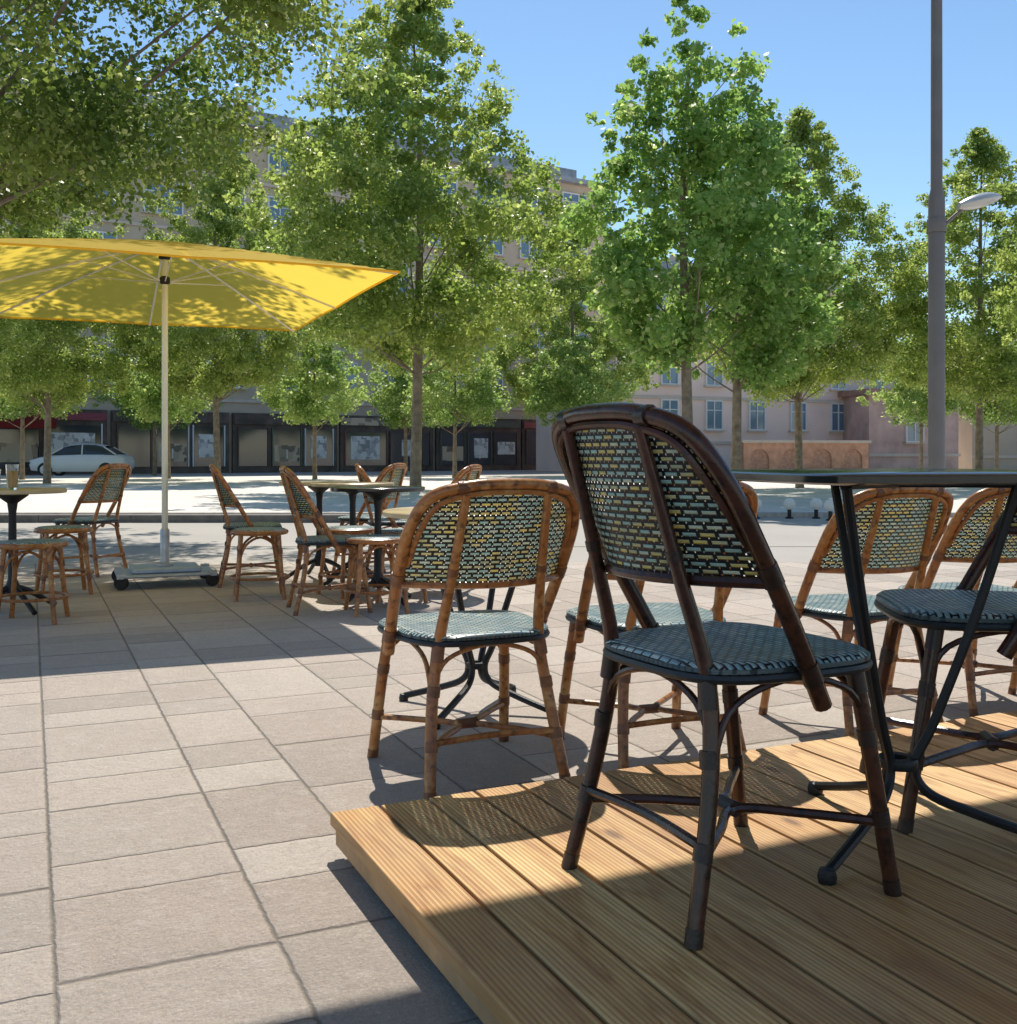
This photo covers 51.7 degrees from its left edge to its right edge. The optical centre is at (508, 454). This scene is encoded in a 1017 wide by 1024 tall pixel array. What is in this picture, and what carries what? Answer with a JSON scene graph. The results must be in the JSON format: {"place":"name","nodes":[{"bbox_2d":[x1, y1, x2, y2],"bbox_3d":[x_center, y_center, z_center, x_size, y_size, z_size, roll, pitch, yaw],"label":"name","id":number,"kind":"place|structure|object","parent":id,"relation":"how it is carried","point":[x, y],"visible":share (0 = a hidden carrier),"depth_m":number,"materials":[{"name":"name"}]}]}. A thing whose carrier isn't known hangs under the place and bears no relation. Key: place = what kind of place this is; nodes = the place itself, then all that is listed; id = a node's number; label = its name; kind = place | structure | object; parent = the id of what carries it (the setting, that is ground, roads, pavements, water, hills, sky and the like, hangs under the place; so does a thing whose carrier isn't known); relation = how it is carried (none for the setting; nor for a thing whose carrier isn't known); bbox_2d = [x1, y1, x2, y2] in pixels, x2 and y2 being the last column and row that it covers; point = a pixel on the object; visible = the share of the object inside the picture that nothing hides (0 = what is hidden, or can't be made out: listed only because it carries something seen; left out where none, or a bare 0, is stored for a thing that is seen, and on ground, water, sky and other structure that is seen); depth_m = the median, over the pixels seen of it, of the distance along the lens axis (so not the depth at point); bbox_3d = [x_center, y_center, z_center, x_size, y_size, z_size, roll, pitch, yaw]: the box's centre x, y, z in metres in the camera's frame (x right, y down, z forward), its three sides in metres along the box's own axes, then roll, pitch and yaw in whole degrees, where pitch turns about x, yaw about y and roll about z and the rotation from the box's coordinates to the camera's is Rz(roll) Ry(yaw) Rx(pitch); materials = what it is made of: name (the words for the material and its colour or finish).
{"place":"outdoors","nodes":[
{"label":"outdoors","id":0,"kind":"place"},
{"bbox_2d":[1,475,626,475],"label":"road","id":1,"kind":"structure","parent":0,"point":[309,475],"depth_m":48.66,"materials":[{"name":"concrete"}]},
{"bbox_2d":[29,443,134,475],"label":"parked car","id":2,"kind":"object","parent":1,"relation":"on","point":[88,457],"visible":0.59,"depth_m":45.82,"materials":[{"name":"silver metal"}]},
{"bbox_2d":[85,346,222,475],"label":"linden tree","id":3,"kind":"object","parent":1,"relation":"on","point":[141,425],"visible":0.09,"depth_m":45.82,"materials":[{"name":"green plant"}]},
{"bbox_2d":[0,476,1006,511],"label":"plaza","id":4,"kind":"structure","parent":0,"point":[200,494],"depth_m":23.66,"materials":[{"name":"stone"}]},
{"bbox_2d":[0,319,86,479],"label":"linden tree","id":5,"kind":"object","parent":4,"relation":"on","point":[9,411],"visible":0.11,"depth_m":37.94,"materials":[{"name":"green plant"}]},
{"bbox_2d":[0,172,190,482],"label":"linden tree","id":6,"kind":"object","parent":4,"relation":"on","point":[26,378],"visible":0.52,"depth_m":32.19,"materials":[{"name":"green plant"}]},
{"bbox_2d":[104,325,212,478],"bbox_3d":[-12.979,-2.081,39.555,4.414,6.042,4.388,0,0,-4],"label":"linden tree","id":7,"kind":"object","parent":4,"relation":"on","point":[150,399],"visible":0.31,"depth_m":39.11,"materials":[{"name":"green plant"}]},
{"bbox_2d":[107,132,319,472],"bbox_3d":[-9.807,-5.014,34.736,7.442,12.179,8.581,0,0,21],"label":"linden tree","id":8,"kind":"object","parent":4,"relation":"on","point":[232,365],"visible":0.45,"depth_m":34.07,"materials":[{"name":"green plant"}]},
{"bbox_2d":[253,330,374,478],"bbox_3d":[-7.267,-1.941,38.584,4.401,5.756,4.375,0,0,6],"label":"linden tree","id":9,"kind":"object","parent":4,"relation":"on","point":[306,403],"visible":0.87,"depth_m":38.03,"materials":[{"name":"green plant"}]},
{"bbox_2d":[221,0,613,485],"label":"linden tree","id":10,"kind":"object","parent":4,"relation":"on","point":[365,321],"visible":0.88,"depth_m":24.48,"materials":[{"name":"green plant"}]},
{"bbox_2d":[400,336,516,477],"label":"linden tree","id":11,"kind":"object","parent":4,"relation":"on","point":[461,403],"visible":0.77,"depth_m":40.41,"materials":[{"name":"green plant"}]},
{"bbox_2d":[508,333,640,425],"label":"linden tree","id":12,"kind":"object","parent":4,"relation":"on","point":[545,399],"visible":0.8,"depth_m":41.12,"materials":[{"name":"green plant"}]},
{"bbox_2d":[548,0,822,469],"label":"birch tree","id":13,"kind":"object","parent":4,"relation":"on","point":[626,261],"visible":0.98,"depth_m":21.17,"materials":[{"name":"green plant"}]},
{"bbox_2d":[593,84,863,481],"bbox_3d":[5.094,-3.724,23.859,6.450,9.429,4.846,0,0,-15],"label":"birch tree","id":14,"kind":"object","parent":4,"relation":"on","point":[756,365],"visible":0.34,"depth_m":23.27,"materials":[{"name":"green plant"}]},
{"bbox_2d":[661,103,975,487],"bbox_3d":[7.647,-4.244,28.425,7.937,10.590,6.883,0,0,-18],"label":"linden tree","id":15,"kind":"object","parent":4,"relation":"on","point":[837,362],"visible":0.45,"depth_m":27.61,"materials":[{"name":"green plant"}]},
{"bbox_2d":[856,337,974,467],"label":"linden tree","id":16,"kind":"object","parent":4,"relation":"on","point":[905,405],"visible":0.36,"depth_m":42.29,"materials":[{"name":"green plant"}]},
{"bbox_2d":[820,125,1016,468],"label":"linden tree","id":17,"kind":"object","parent":4,"relation":"on","point":[996,376],"visible":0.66,"depth_m":28.23,"materials":[{"name":"green plant"}]},
{"bbox_2d":[947,337,1016,468],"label":"linden tree","id":18,"kind":"object","parent":4,"relation":"on","point":[996,414],"visible":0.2,"depth_m":42.86,"materials":[{"name":"green plant"}]},
{"bbox_2d":[956,183,1016,345],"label":"linden tree","id":19,"kind":"object","parent":4,"relation":"on","point":[1003,256],"visible":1,"depth_m":20.63,"materials":[{"name":"green plant"}]},
{"bbox_2d":[0,518,1014,546],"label":"street","id":20,"kind":"structure","parent":0,"point":[794,532],"depth_m":12.55,"materials":[{"name":"asphalt"}]},
{"bbox_2d":[0,514,438,522],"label":"street kerb","id":21,"kind":"structure","parent":20,"relation":"on","point":[157,518],"depth_m":14.74,"materials":[{"name":"stone"}]},
{"bbox_2d":[757,498,761,518],"bbox_3d":[3.700,0.795,15.700,0.181,0.310,0.181,0,0,0],"label":"ball bollard","id":22,"kind":"object","parent":20,"relation":"on","point":[759,503],"visible":0.23,"depth_m":15.64,"materials":[{"name":"white metal"}]},
{"bbox_2d":[783,498,795,518],"bbox_3d":[4.200,0.795,15.700,0.181,0.310,0.181,0,0,0],"label":"ball bollard","id":23,"kind":"object","parent":20,"relation":"on","point":[789,504],"visible":1,"depth_m":15.65,"materials":[{"name":"stone"}]},
{"bbox_2d":[810,498,821,518],"bbox_3d":[4.600,0.795,15.700,0.181,0.310,0.181,0,0,0],"label":"ball bollard","id":24,"kind":"object","parent":20,"relation":"on","point":[815,504],"visible":1,"depth_m":15.65,"materials":[{"name":"white metal"}]},
{"bbox_2d":[824,499,833,520],"bbox_3d":[4.660,0.795,15.200,0.181,0.310,0.181,0,0,0],"label":"ball bollard","id":25,"kind":"object","parent":20,"relation":"on","point":[828,506],"visible":0.71,"depth_m":15.15,"materials":[{"name":"stone"}]},
{"bbox_2d":[923,0,1001,531],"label":"street lamp","id":26,"kind":"object","parent":20,"relation":"on","point":[938,222],"visible":0.81,"depth_m":12.93,"materials":[{"name":"metal"}]},
{"bbox_2d":[0,470,1014,562],"bbox_3d":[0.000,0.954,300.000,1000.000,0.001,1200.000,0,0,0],"label":"ground","id":27,"kind":"structure","parent":0,"point":[290,554],"depth_m":10.27,"materials":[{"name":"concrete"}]},
{"bbox_2d":[0,0,425,237],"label":"linden tree","id":28,"kind":"object","parent":27,"relation":"on","point":[85,149],"visible":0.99,"depth_m":12.55,"materials":[{"name":"green plant"}]},
{"bbox_2d":[0,67,610,474],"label":"apartment building","id":29,"kind":"structure","parent":27,"relation":"on","point":[256,436],"depth_m":57.54,"materials":[{"name":"paint"}]},
{"bbox_2d":[74,349,115,384],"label":"window","id":30,"kind":"structure","parent":29,"relation":"in","point":[93,349],"depth_m":52.31,"materials":[{"name":"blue glass"}]},
{"bbox_2d":[76,230,116,238],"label":"window","id":31,"kind":"structure","parent":29,"relation":"in","point":[102,233],"depth_m":52.52,"materials":[{"name":"blue glass"}]},
{"bbox_2d":[79,182,119,209],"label":"window","id":32,"kind":"structure","parent":29,"relation":"in","point":[79,182],"depth_m":52.62,"materials":[{"name":"blue glass"}]},
{"bbox_2d":[141,182,185,217],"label":"window","id":33,"kind":"structure","parent":29,"relation":"in","point":[153,189],"depth_m":54.22,"materials":[{"name":"blue glass"}]},
{"bbox_2d":[143,121,185,160],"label":"window","id":34,"kind":"structure","parent":29,"relation":"in","point":[145,121],"depth_m":54.00,"materials":[{"name":"blue glass"}]},
{"bbox_2d":[209,190,244,221],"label":"window","id":35,"kind":"structure","parent":29,"relation":"in","point":[243,198],"depth_m":56.40,"materials":[{"name":"blue glass"}]},
{"bbox_2d":[207,361,247,389],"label":"window","id":36,"kind":"structure","parent":29,"relation":"in","point":[237,387],"depth_m":56.19,"materials":[{"name":"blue glass"}]},
{"bbox_2d":[267,196,295,229],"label":"window","id":37,"kind":"structure","parent":29,"relation":"in","point":[271,203],"depth_m":57.43,"materials":[{"name":"blue glass"}]},
{"bbox_2d":[267,143,303,178],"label":"window","id":38,"kind":"structure","parent":29,"relation":"in","point":[270,159],"depth_m":57.50,"materials":[{"name":"blue glass"}]},
{"bbox_2d":[277,359,298,391],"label":"window","id":39,"kind":"structure","parent":29,"relation":"in","point":[293,359],"depth_m":57.86,"materials":[{"name":"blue glass"}]},
{"bbox_2d":[322,362,357,391],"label":"window","id":40,"kind":"structure","parent":29,"relation":"in","point":[351,377],"depth_m":59.90,"materials":[{"name":"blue glass"}]},
{"bbox_2d":[377,364,404,391],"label":"window","id":41,"kind":"structure","parent":29,"relation":"in","point":[385,372],"depth_m":61.07,"materials":[{"name":"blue glass"}]},
{"bbox_2d":[381,264,408,295],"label":"window","id":42,"kind":"structure","parent":29,"relation":"in","point":[390,264],"depth_m":61.71,"materials":[{"name":"blue glass"}]},
{"bbox_2d":[426,225,453,249],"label":"window","id":43,"kind":"structure","parent":29,"relation":"in","point":[438,240],"depth_m":62.82,"materials":[{"name":"blue glass"}]},
{"bbox_2d":[432,171,457,198],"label":"window","id":44,"kind":"structure","parent":29,"relation":"in","point":[454,185],"depth_m":63.46,"materials":[{"name":"blue glass"}]},
{"bbox_2d":[475,369,502,395],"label":"window","id":45,"kind":"structure","parent":29,"relation":"in","point":[500,381],"depth_m":65.36,"materials":[{"name":"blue glass"}]},
{"bbox_2d":[475,177,502,207],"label":"window","id":46,"kind":"structure","parent":29,"relation":"in","point":[499,183],"depth_m":64.87,"materials":[{"name":"blue glass"}]},
{"bbox_2d":[477,236,504,256],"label":"window","id":47,"kind":"structure","parent":29,"relation":"in","point":[499,247],"depth_m":65.29,"materials":[{"name":"blue glass"}]},
{"bbox_2d":[518,232,543,260],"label":"window","id":48,"kind":"structure","parent":29,"relation":"in","point":[526,247],"depth_m":66.40,"materials":[{"name":"blue glass"}]},
{"bbox_2d":[518,325,546,352],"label":"window","id":49,"kind":"structure","parent":29,"relation":"in","point":[538,345],"depth_m":67.04,"materials":[{"name":"blue glass"}]},
{"bbox_2d":[519,187,546,215],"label":"window","id":50,"kind":"structure","parent":29,"relation":"in","point":[534,202],"depth_m":66.89,"materials":[{"name":"white glass"}]},
{"bbox_2d":[562,191,587,207],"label":"window","id":51,"kind":"structure","parent":29,"relation":"in","point":[575,198],"depth_m":68.46,"materials":[{"name":"blue glass"}]},
{"bbox_2d":[562,288,588,311],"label":"window","id":52,"kind":"structure","parent":29,"relation":"in","point":[582,305],"depth_m":68.91,"materials":[{"name":"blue glass"}]},
{"bbox_2d":[564,240,587,257],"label":"window","id":53,"kind":"structure","parent":29,"relation":"in","point":[568,240],"depth_m":68.84,"materials":[{"name":"white glass"}]},
{"bbox_2d":[348,349,458,475],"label":"linden tree","id":54,"kind":"object","parent":27,"relation":"on","point":[387,402],"visible":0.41,"depth_m":46.10,"materials":[{"name":"green plant"}]},
{"bbox_2d":[0,512,991,517],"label":"plaza kerb","id":55,"kind":"structure","parent":27,"relation":"on","point":[793,514],"depth_m":15.98,"materials":[{"name":"grey stone"}]},
{"bbox_2d":[480,216,660,413],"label":"linden tree","id":56,"kind":"object","parent":27,"relation":"on","point":[573,314],"visible":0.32,"depth_m":45.03,"materials":[{"name":"green plant"}]},
{"bbox_2d":[535,337,913,471],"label":"pink building","id":57,"kind":"structure","parent":27,"relation":"on","point":[822,417],"depth_m":56.94,"materials":[{"name":"paint"}]},
{"bbox_2d":[660,399,678,414],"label":"window","id":58,"kind":"structure","parent":57,"relation":"in","point":[672,405],"depth_m":54.92,"materials":[{"name":"blue glass"}]},
{"bbox_2d":[659,366,680,385],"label":"window","id":59,"kind":"structure","parent":57,"relation":"in","point":[664,381],"depth_m":54.92,"materials":[{"name":"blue glass"}]},
{"bbox_2d":[703,356,724,387],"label":"window","id":60,"kind":"structure","parent":57,"relation":"in","point":[709,382],"depth_m":55.93,"materials":[{"name":"blue glass"}]},
{"bbox_2d":[703,400,725,431],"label":"window","id":61,"kind":"structure","parent":57,"relation":"in","point":[713,408],"depth_m":55.96,"materials":[{"name":"blue glass"}]},
{"bbox_2d":[747,401,768,431],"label":"window","id":62,"kind":"structure","parent":57,"relation":"in","point":[756,419],"depth_m":57.02,"materials":[{"name":"blue glass"}]},
{"bbox_2d":[788,402,809,431],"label":"window","id":63,"kind":"structure","parent":57,"relation":"in","point":[804,404],"depth_m":58.17,"materials":[{"name":"blue glass"}]},
{"bbox_2d":[829,403,844,432],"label":"window","id":64,"kind":"structure","parent":57,"relation":"in","point":[836,409],"depth_m":59.09,"materials":[{"name":"blue glass"}]},
{"bbox_2d":[829,377,848,390],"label":"window","id":65,"kind":"structure","parent":57,"relation":"in","point":[836,387],"depth_m":59.12,"materials":[{"name":"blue glass"}]},
{"bbox_2d":[869,365,884,388],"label":"window","id":66,"kind":"structure","parent":57,"relation":"in","point":[879,383],"depth_m":60.27,"materials":[{"name":"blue glass"}]},
{"bbox_2d":[741,440,870,468],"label":"brick arcade","id":67,"kind":"object","parent":27,"relation":"on","point":[817,454],"visible":0.85,"depth_m":52.51,"materials":[{"name":"brick"}]},
{"bbox_2d":[838,388,960,468],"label":"corner building","id":68,"kind":"structure","parent":27,"relation":"on","point":[892,446],"depth_m":56.85,"materials":[{"name":"pink plaster"},{"name":"pale stone"},{"name":"blue glass"}]},
{"bbox_2d":[904,415,926,443],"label":"window","id":69,"kind":"structure","parent":68,"relation":"in","point":[912,436],"depth_m":56.85,"materials":[{"name":"grey glass"}]},
{"bbox_2d":[0,562,1016,1023],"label":"terrace pavement","id":70,"kind":"structure","parent":0,"point":[188,766],"depth_m":3.27,"materials":[{"name":"stone"}]},
{"bbox_2d":[0,487,66,614],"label":"pedestal table","id":71,"kind":"object","parent":70,"relation":"on","point":[11,498],"visible":0.74,"depth_m":6.32,"materials":[{"name":"black metal"}]},
{"bbox_2d":[6,464,18,489],"bbox_3d":[-2.930,0.130,6.200,0.072,0.150,0.072,0,0,0],"label":"drinking glass","id":72,"kind":"object","parent":71,"relation":"on","point":[12,471],"visible":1,"depth_m":6.17,"materials":[{"name":"clear"}]},
{"bbox_2d":[0,538,69,624],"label":"rattan stool","id":73,"kind":"object","parent":70,"relation":"on","point":[29,546],"visible":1,"depth_m":5.89,"materials":[{"name":"wicker"}]},
{"bbox_2d":[32,525,94,594],"bbox_3d":[-3.050,0.720,7.200,0.398,0.465,0.398,0,0,-30],"label":"rattan stool","id":74,"kind":"object","parent":70,"relation":"on","point":[64,530],"visible":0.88,"depth_m":7.14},
{"bbox_2d":[46,463,131,576],"bbox_3d":[-3.329,0.510,8.391,0.532,0.892,0.489,0,0,16],"label":"bistro chair","id":75,"kind":"object","parent":70,"relation":"on","point":[102,488],"visible":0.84,"depth_m":8.26,"materials":[{"name":"wicker"}]},
{"bbox_2d":[0,238,399,589],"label":"yellow parasol","id":76,"kind":"object","parent":70,"relation":"on","point":[164,284],"visible":1,"depth_m":8.03,"materials":[{"name":"fabric"}]},
{"bbox_2d":[209,464,281,587],"bbox_3d":[-1.931,0.510,7.741,0.532,0.892,0.489,0,0,-16],"label":"bistro chair","id":77,"kind":"object","parent":70,"relation":"on","point":[226,496],"visible":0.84,"depth_m":7.56,"materials":[{"name":"wicker"}]},
{"bbox_2d":[229,527,289,601],"bbox_3d":[-1.660,0.720,7.000,0.398,0.465,0.398,0,0,-15],"label":"rattan stool","id":78,"kind":"object","parent":70,"relation":"on","point":[264,532],"visible":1,"depth_m":6.88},
{"bbox_2d":[279,481,358,579],"bbox_3d":[-1.450,0.575,8.050,0.610,0.741,0.610,0,0,0],"label":"pedestal table","id":79,"kind":"object","parent":70,"relation":"on","point":[316,559],"visible":0.53,"depth_m":8.03,"materials":[{"name":"black metal"}]},
{"bbox_2d":[279,466,372,615],"bbox_3d":[-1.131,0.510,6.440,0.532,0.892,0.489,0,0,-18],"label":"bistro chair","id":80,"kind":"object","parent":70,"relation":"on","point":[301,503],"visible":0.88,"depth_m":6.26,"materials":[{"name":"wicker"}]},
{"bbox_2d":[316,525,383,598],"bbox_3d":[-1.080,0.720,7.150,0.398,0.465,0.398,0,0,-40],"label":"rattan stool","id":81,"kind":"object","parent":70,"relation":"on","point":[350,529],"visible":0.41,"depth_m":7.03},
{"bbox_2d":[311,482,393,584],"bbox_3d":[-1.150,0.575,7.750,0.610,0.741,0.610,0,0,-23],"label":"pedestal table","id":82,"kind":"object","parent":70,"relation":"on","point":[352,497],"visible":0.4,"depth_m":7.67,"materials":[{"name":"black metal"}]},
{"bbox_2d":[332,463,406,572],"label":"bistro chair","id":83,"kind":"object","parent":70,"relation":"on","point":[383,476],"visible":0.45,"depth_m":8.56,"materials":[{"name":"wicker"}]},
{"bbox_2d":[343,534,409,616],"bbox_3d":[-0.800,0.720,6.350,0.398,0.465,0.398,0,0,-20],"label":"rattan stool","id":84,"kind":"object","parent":70,"relation":"on","point":[378,540],"visible":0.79,"depth_m":6.23,"materials":[{"name":"wicker"}]},
{"bbox_2d":[330,486,424,605],"bbox_3d":[-0.840,0.575,6.750,0.610,0.741,0.610,0,0,-17],"label":"pedestal table","id":85,"kind":"object","parent":70,"relation":"on","point":[377,495],"visible":0.66,"depth_m":6.71,"materials":[{"name":"black metal"}]},
{"bbox_2d":[355,463,419,579],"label":"bistro chair","id":86,"kind":"object","parent":70,"relation":"on","point":[362,475],"visible":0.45,"depth_m":8.02,"materials":[{"name":"wicker"}]},
{"bbox_2d":[373,528,430,602],"bbox_3d":[-0.700,0.720,6.900,0.398,0.465,0.398,0,0,-5],"label":"rattan stool","id":87,"kind":"object","parent":70,"relation":"on","point":[397,531],"visible":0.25,"depth_m":6.75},
{"bbox_2d":[409,464,482,577],"bbox_3d":[-0.469,0.510,7.391,0.532,0.892,0.489,0,0,16],"label":"bistro chair","id":88,"kind":"object","parent":70,"relation":"on","point":[468,471],"visible":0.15,"depth_m":7.21,"materials":[{"name":"wicker"}]},
{"bbox_2d":[382,506,563,729],"bbox_3d":[-0.120,0.578,3.930,0.700,0.745,0.700,0,0,-20],"label":"bistro table","id":89,"kind":"object","parent":70,"relation":"on","point":[472,664],"visible":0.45,"depth_m":3.89,"materials":[{"name":"black metal"}]},
{"bbox_2d":[367,478,579,800],"bbox_3d":[-0.111,0.510,3.148,0.554,0.892,0.581,0,0,-24],"label":"bistro chair","id":90,"kind":"object","parent":70,"relation":"on","point":[442,629],"visible":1,"depth_m":2.96,"materials":[{"name":"wicker"}]},
{"bbox_2d":[558,477,757,768],"bbox_3d":[0.461,0.510,3.327,0.534,0.892,0.581,0,0,-18],"label":"bistro chair","id":91,"kind":"object","parent":70,"relation":"on","point":[583,616],"visible":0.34,"depth_m":3.23,"materials":[{"name":"wicker"}]},
{"bbox_2d":[330,711,1016,1023],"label":"wooden deck","id":92,"kind":"structure","parent":70,"relation":"on","point":[500,913],"depth_m":2.02,"materials":[{"name":"brown wood"}]},
{"bbox_2d":[551,402,901,950],"bbox_3d":[0.406,0.379,2.094,0.568,0.953,0.533,0,0,-29],"label":"bistro chair","id":93,"kind":"object","parent":92,"relation":"on","point":[709,657],"visible":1,"depth_m":1.94,"materials":[{"name":"wicker"}]},
{"bbox_2d":[686,468,1016,885],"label":"bistro table","id":94,"kind":"object","parent":92,"relation":"on","point":[848,480],"visible":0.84,"depth_m":2.26,"materials":[{"name":"black metal"}]},
{"bbox_2d":[859,506,1016,834],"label":"bistro chair","id":95,"kind":"object","parent":92,"relation":"on","point":[935,613],"visible":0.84,"depth_m":2.46,"materials":[{"name":"wicker"}]},
{"bbox_2d":[758,487,953,736],"bbox_3d":[1.222,0.526,3.689,0.514,0.859,0.548,0,0,-22],"label":"bistro chair","id":96,"kind":"object","parent":70,"relation":"on","point":[821,607],"visible":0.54,"depth_m":3.50,"materials":[{"name":"wicker"}]},
{"bbox_2d":[888,488,1016,716],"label":"bistro chair","id":97,"kind":"object","parent":70,"relation":"on","point":[981,501],"visible":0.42,"depth_m":3.87,"materials":[{"name":"wicker"}]},
{"bbox_2d":[1008,653,1016,694],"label":"bistro chair","id":98,"kind":"object","parent":70,"relation":"on","point":[1012,689],"visible":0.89,"depth_m":4.16,"materials":[{"name":"wicker"}]},
{"bbox_2d":[0,0,1016,387],"label":"sky","id":99,"kind":"structure","parent":0,"point":[863,67],"materials":[{"name":"blue"}]},
{"bbox_2d":[605,254,887,343],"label":"office building","id":100,"kind":"structure","parent":0,"point":[672,260],"depth_m":88.83,"materials":[{"name":"stone"}]},
{"bbox_2d":[657,293,666,310],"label":"window","id":101,"kind":"structure","parent":100,"relation":"in","point":[665,295],"depth_m":85.23,"materials":[{"name":"blue glass"}]},
{"bbox_2d":[953,335,1016,469],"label":"terrace house","id":102,"kind":"structure","parent":0,"point":[1007,446],"depth_m":59.89,"materials":[{"name":"paint"}]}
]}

